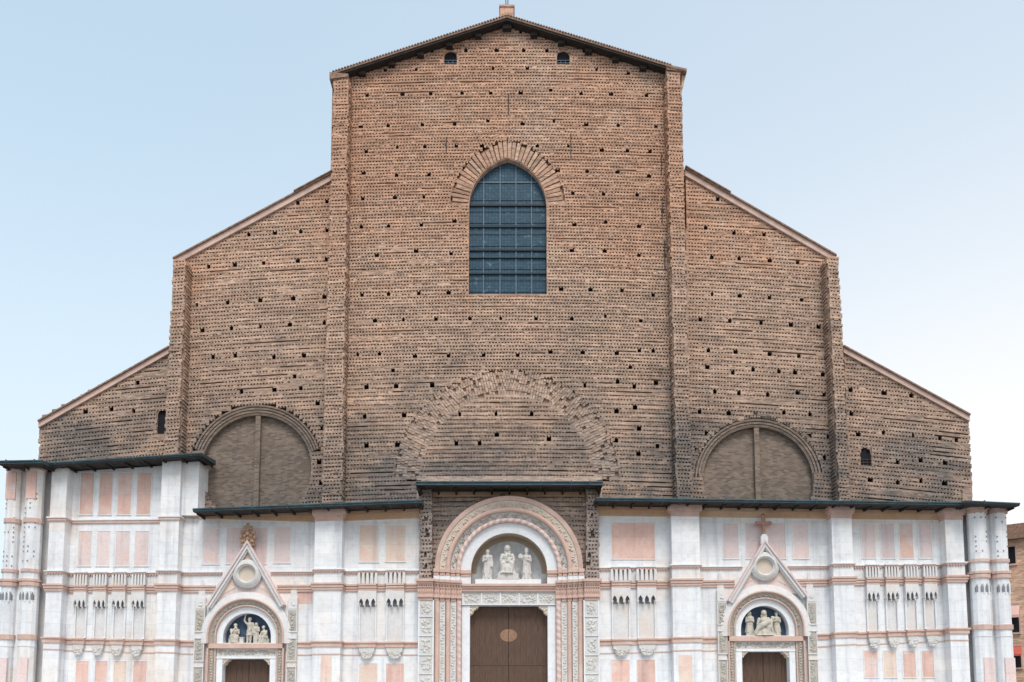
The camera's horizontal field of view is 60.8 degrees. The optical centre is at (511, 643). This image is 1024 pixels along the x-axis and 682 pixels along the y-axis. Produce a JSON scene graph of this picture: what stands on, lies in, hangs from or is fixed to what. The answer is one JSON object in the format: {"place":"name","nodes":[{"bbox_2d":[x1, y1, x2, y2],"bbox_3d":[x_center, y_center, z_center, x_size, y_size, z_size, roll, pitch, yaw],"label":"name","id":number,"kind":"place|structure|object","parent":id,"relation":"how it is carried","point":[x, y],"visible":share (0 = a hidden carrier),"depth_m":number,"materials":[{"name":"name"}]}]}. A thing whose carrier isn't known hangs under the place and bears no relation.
{"place":"outdoors","nodes":[
{"label":"outdoors","id":0,"kind":"place"},
{"bbox_2d":[239,637,244,642],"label":"stone block","id":1,"kind":"structure","parent":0,"point":[241,639],"depth_m":54.26,"materials":[{"name":"white stone"}]},
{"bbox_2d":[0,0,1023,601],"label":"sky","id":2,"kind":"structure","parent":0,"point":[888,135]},
{"bbox_2d":[1007,523,1023,681],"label":"brick house","id":3,"kind":"structure","parent":0,"point":[1015,536],"depth_m":69.16,"materials":[{"name":"brick"}]},
{"bbox_2d":[1008,544,1016,565],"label":"window","id":4,"kind":"structure","parent":3,"relation":"in","point":[1012,550],"depth_m":69.59,"materials":[{"name":"glass"}]},
{"bbox_2d":[1011,603,1020,633],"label":"window","id":5,"kind":"structure","parent":3,"relation":"in","point":[1015,607],"depth_m":69.02,"materials":[{"name":"paint"}]},
{"bbox_2d":[1013,644,1022,668],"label":"window","id":6,"kind":"structure","parent":3,"relation":"in","point":[1017,648],"depth_m":68.73,"materials":[{"name":"paint"}]},
{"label":"steps","id":7,"kind":"structure","parent":0,"visible":0},
{"bbox_2d":[0,0,1019,681],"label":"church","id":8,"kind":"structure","parent":7,"relation":"on","point":[496,286],"depth_m":56.26,"materials":[{"name":"brick"}]},
{"bbox_2d":[157,410,165,434],"bbox_3d":[-22.619,-14.279,56.782,0.988,1.883,0.720,0,-5,0],"label":"small window","id":9,"kind":"structure","parent":8,"relation":"in","point":[161,416],"depth_m":56.58,"materials":[{"name":"glass"}]},
{"bbox_2d":[228,623,239,642],"bbox_3d":[-17.301,-0.617,54.343,0.700,1.260,0.715,0,-5,0],"label":"crouching statue","id":10,"kind":"object","parent":8,"relation":"on","point":[234,636],"visible":0.93,"depth_m":54.21,"materials":[{"name":"stone"}]},
{"bbox_2d":[244,614,254,642],"bbox_3d":[-16.421,-0.887,54.558,0.643,1.851,0.448,3,-6,-32],"label":"standing statue","id":11,"kind":"object","parent":8,"relation":"on","point":[250,626],"visible":0.98,"depth_m":54.48,"materials":[{"name":"stone"}]},
{"bbox_2d":[251,622,259,642],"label":"draped statue","id":12,"kind":"object","parent":8,"relation":"on","point":[256,628],"visible":0.95,"depth_m":54.48,"materials":[{"name":"stone"}]},
{"bbox_2d":[195,405,320,506],"bbox_3d":[-16.454,-11.538,56.472,8.126,7.894,0.705,0,-5,0],"label":"round window","id":13,"kind":"structure","parent":8,"relation":"in","point":[260,453],"depth_m":56.55,"materials":[{"name":"brick"}]},
{"bbox_2d":[258,625,269,642],"bbox_3d":[-15.469,-0.551,54.359,0.630,1.129,0.626,0,-5,0],"label":"crouching statue","id":14,"kind":"object","parent":8,"relation":"on","point":[263,637],"visible":0.97,"depth_m":54.27,"materials":[{"name":"stone"}]},
{"bbox_2d":[442,49,458,67],"bbox_3d":[-4.144,-39.355,59.134,1.186,1.401,0.720,0,-5,0],"label":"small window","id":15,"kind":"structure","parent":8,"relation":"in","point":[449,57],"depth_m":58.93,"materials":[{"name":"glass"}]},
{"bbox_2d":[482,549,492,578],"bbox_3d":[-1.539,-4.962,55.267,0.714,1.979,0.593,0,-5,0],"label":"standing statue","id":16,"kind":"object","parent":8,"relation":"on","point":[487,559],"visible":0.96,"depth_m":55.15,"materials":[{"name":"stone"}]},
{"bbox_2d":[467,157,547,296],"bbox_3d":[-0.280,-27.482,57.975,5.284,9.727,0.590,0,-5,0],"label":"gothic window","id":17,"kind":"structure","parent":8,"relation":"in","point":[507,202],"depth_m":58.07,"materials":[{"name":"glass"}]},
{"bbox_2d":[497,573,518,578],"bbox_3d":[-0.243,-4.162,55.240,1.410,0.380,0.980,0,-5,0],"label":"statue pedestal","id":18,"kind":"object","parent":8,"relation":"on","point":[507,575],"visible":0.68,"depth_m":54.78,"materials":[{"name":"stone"}]},
{"bbox_2d":[499,545,515,572],"bbox_3d":[-0.305,-5.298,55.240,1.134,1.915,1.099,0,-5,0],"label":"seated statue","id":19,"kind":"object","parent":18,"relation":"on","point":[507,560],"visible":0.94,"depth_m":54.98,"materials":[{"name":"stone"}]},
{"bbox_2d":[518,547,531,578],"bbox_3d":[0.827,-5.032,55.241,0.853,2.114,0.660,0,-5,0],"label":"standing statue","id":20,"kind":"object","parent":8,"relation":"on","point":[526,561],"visible":0.98,"depth_m":55.15,"materials":[{"name":"stone"}]},
{"bbox_2d":[556,49,569,64],"bbox_3d":[3.453,-39.355,59.134,1.186,1.401,0.720,0,-5,0],"label":"small window","id":21,"kind":"structure","parent":8,"relation":"in","point":[562,58],"depth_m":58.92,"materials":[{"name":"glass"}]},
{"bbox_2d":[745,611,753,635],"bbox_3d":[14.851,-1.205,54.602,0.485,1.589,0.475,5,-7,-41],"label":"standing statue","id":22,"kind":"object","parent":8,"relation":"on","point":[749,621],"visible":0.96,"depth_m":54.48,"materials":[{"name":"stone"}]},
{"bbox_2d":[693,413,823,499],"bbox_3d":[15.823,-10.842,56.424,8.590,8.074,0.670,0,-5,0],"label":"round window","id":23,"kind":"structure","parent":8,"relation":"in","point":[749,458],"depth_m":56.52,"materials":[{"name":"brick"}]},
{"bbox_2d":[752,610,776,635],"bbox_3d":[15.694,-1.257,54.489,1.567,1.668,1.189,0,-5,0],"label":"seated statue","id":24,"kind":"object","parent":8,"relation":"on","point":[764,624],"visible":0.95,"depth_m":54.04,"materials":[{"name":"stone"}]},
{"bbox_2d":[773,612,780,635],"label":"standing statue","id":25,"kind":"object","parent":8,"relation":"on","point":[776,625],"visible":0.91,"depth_m":54.47,"materials":[{"name":"stone"}]},
{"bbox_2d":[858,445,870,468],"bbox_3d":[22.786,-11.965,56.565,1.040,1.532,0.720,0,-5,0],"label":"small window","id":26,"kind":"structure","parent":8,"relation":"in","point":[865,454],"depth_m":56.36,"materials":[{"name":"glass"}]}
]}

